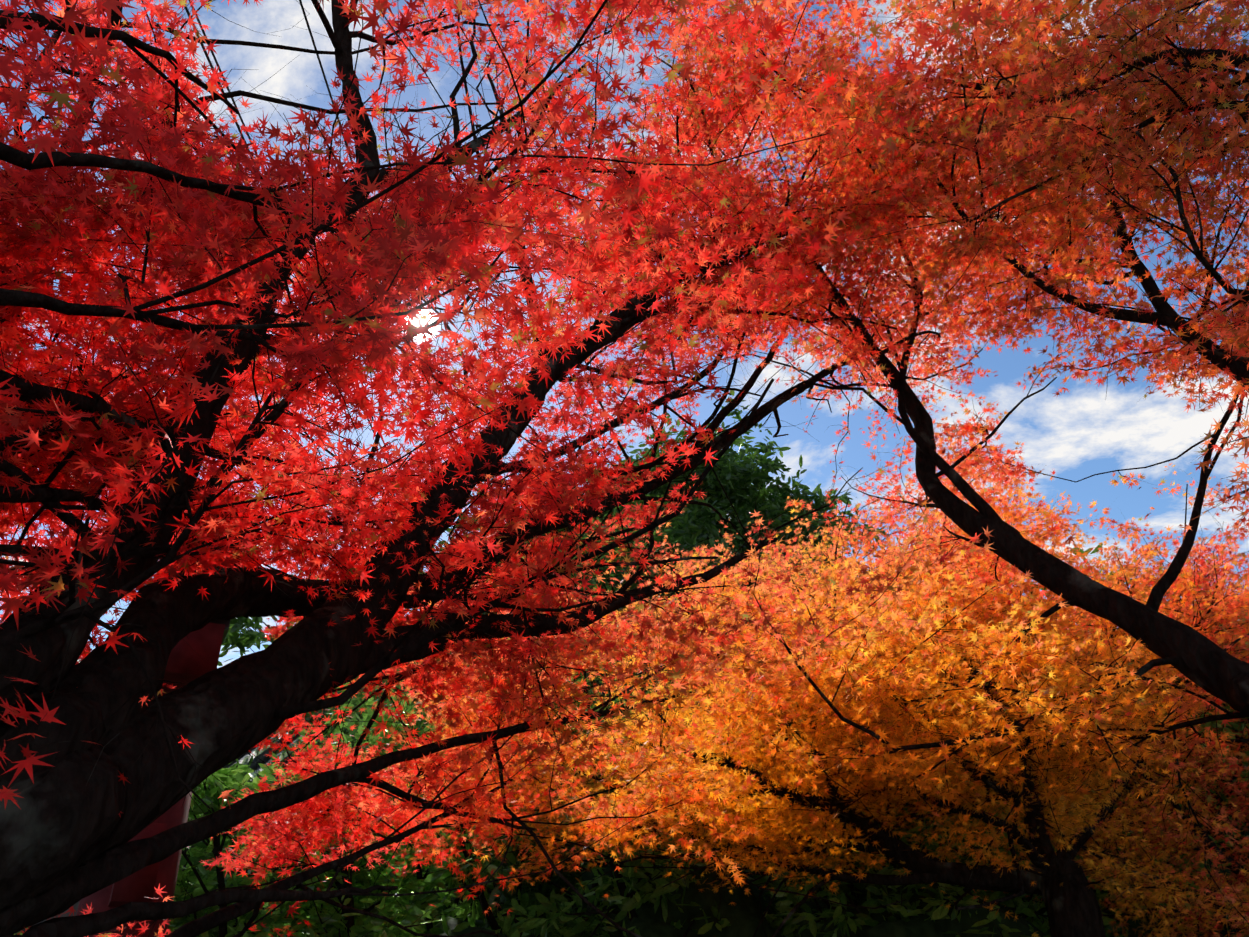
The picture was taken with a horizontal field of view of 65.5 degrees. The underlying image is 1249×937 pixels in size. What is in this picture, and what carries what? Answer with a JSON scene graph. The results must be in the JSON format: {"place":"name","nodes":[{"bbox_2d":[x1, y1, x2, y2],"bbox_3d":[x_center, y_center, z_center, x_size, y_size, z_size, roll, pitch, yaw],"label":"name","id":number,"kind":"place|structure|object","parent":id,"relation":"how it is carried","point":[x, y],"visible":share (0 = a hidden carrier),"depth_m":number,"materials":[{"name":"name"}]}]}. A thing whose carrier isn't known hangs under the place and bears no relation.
{"place":"outdoors","nodes":[
{"label":"outdoors","id":0,"kind":"place"},
{"bbox_2d":[15,812,331,933],"bbox_3d":[-7.758,5.583,11.059,7.300,3.100,5.232,1,-27,-1],"label":"shrine hall timber","id":1,"kind":"object","parent":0,"point":[182,869],"depth_m":9.24,"materials":[{"name":"red wood"}]},
{"bbox_2d":[32,826,316,935],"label":"shrine hall walls","id":2,"kind":"structure","parent":0,"point":[75,908],"depth_m":9.10,"materials":[{"name":"white paint"}]},
{"bbox_2d":[130,538,612,930],"bbox_3d":[-1.645,3.827,11.128,6.634,6.890,6.198,1,-27,-1],"label":"evergreen tree","id":3,"kind":"object","parent":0,"point":[248,638],"depth_m":9.55,"materials":[{"name":"green plant"}]},
{"bbox_2d":[358,611,437,732],"bbox_3d":[-3.327,5.958,17.695,8.808,9.072,9.070,1,-27,-1],"label":"tree","id":4,"kind":"object","parent":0,"point":[414,699],"depth_m":15.18,"materials":[{"name":"green plant"}]},
{"bbox_2d":[225,724,654,936],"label":"shrub","id":5,"kind":"object","parent":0,"point":[412,914],"depth_m":5.19,"materials":[{"name":"green plant"}]},
{"bbox_2d":[330,623,571,936],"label":"tree","id":6,"kind":"object","parent":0,"point":[449,906],"depth_m":15.72,"materials":[{"name":"plant"}]},
{"bbox_2d":[425,916,505,936],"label":"interior shrub","id":7,"kind":"object","parent":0,"point":[452,923],"visible":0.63,"depth_m":5.50,"materials":[{"name":"green plant"}]},
{"bbox_2d":[271,479,718,936],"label":"evergreen tree","id":8,"kind":"object","parent":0,"point":[634,585],"depth_m":9.55,"materials":[{"name":"green plant"}]},
{"bbox_2d":[0,0,1116,936],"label":"maple","id":9,"kind":"object","parent":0,"point":[90,267],"depth_m":2.10,"materials":[{"name":"red plant"}]},
{"bbox_2d":[339,662,880,936],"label":"shrub","id":10,"kind":"object","parent":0,"point":[571,927],"depth_m":5.64,"materials":[{"name":"green plant"}]},
{"bbox_2d":[0,0,1248,673],"label":"sky","id":11,"kind":"structure","parent":0,"point":[1078,434],"materials":[{"name":"blue"}]},
{"bbox_2d":[428,390,886,722],"bbox_3d":[0.919,3.322,13.426,6.874,9.878,8.142,1,-27,-1],"label":"evergreen tree","id":12,"kind":"object","parent":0,"point":[699,528],"depth_m":13.38,"materials":[{"name":"green plant"}]},
{"bbox_2d":[397,586,919,935],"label":"evergreen tree","id":13,"kind":"object","parent":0,"point":[541,886],"depth_m":6.89,"materials":[{"name":"green plant"}]},
{"bbox_2d":[579,817,782,936],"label":"shrub","id":14,"kind":"object","parent":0,"point":[742,915],"visible":0.42,"depth_m":5.68,"materials":[{"name":"green plant"}]},
{"bbox_2d":[373,425,1248,936],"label":"maple","id":15,"kind":"object","parent":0,"point":[903,639],"depth_m":4.02,"materials":[{"name":"orange plant"}]},
{"bbox_2d":[731,587,1083,936],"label":"shrub","id":16,"kind":"object","parent":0,"point":[790,902],"depth_m":5.07,"materials":[{"name":"green plant"}]},
{"bbox_2d":[593,0,1248,936],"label":"maple","id":17,"kind":"object","parent":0,"point":[1081,218],"depth_m":3.30,"materials":[{"name":"orange plant"}]},
{"bbox_2d":[795,847,1046,936],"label":"shrub","id":18,"kind":"object","parent":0,"point":[917,926],"visible":0.4,"depth_m":4.90,"materials":[{"name":"green plant"}]},
{"bbox_2d":[701,511,1248,864],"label":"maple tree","id":19,"kind":"object","parent":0,"point":[866,529],"depth_m":8.06,"materials":[{"name":"orange plant"}]},
{"bbox_2d":[790,544,1248,936],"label":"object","id":20,"kind":"object","parent":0,"point":[1044,927],"depth_m":5.15,"materials":[{"name":"plant"}]},
{"bbox_2d":[914,484,1248,936],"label":"maple","id":21,"kind":"object","parent":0,"point":[1168,827],"depth_m":4.76,"materials":[{"name":"orange plant"}]},
{"bbox_2d":[990,566,1247,789],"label":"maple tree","id":22,"kind":"object","parent":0,"point":[1185,688],"depth_m":10.73,"materials":[{"name":"orange plant"}]},
{"bbox_2d":[1012,809,1248,936],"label":"shrub","id":23,"kind":"object","parent":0,"point":[1134,924],"visible":0.04,"depth_m":5.24,"materials":[{"name":"green plant"}]},
{"bbox_2d":[1018,574,1248,857],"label":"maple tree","id":24,"kind":"object","parent":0,"point":[1223,796],"depth_m":5.76,"materials":[{"name":"orange plant"}]},
{"bbox_2d":[1198,787,1248,863],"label":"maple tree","id":25,"kind":"object","parent":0,"point":[1240,829],"visible":0.02,"depth_m":6.10,"materials":[{"name":"orange plant"}]},
{"label":"ground","id":26,"kind":"structure","parent":0,"visible":0},
{"bbox_2d":[76,495,262,936],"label":"torii gate","id":27,"kind":"structure","parent":26,"relation":"on","point":[188,663],"depth_m":3.95,"materials":[{"name":"paint"}]},
{"bbox_2d":[16,682,474,936],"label":"shrub","id":28,"kind":"object","parent":26,"relation":"on","point":[209,799],"depth_m":5.44,"materials":[{"name":"green plant"}]}
]}

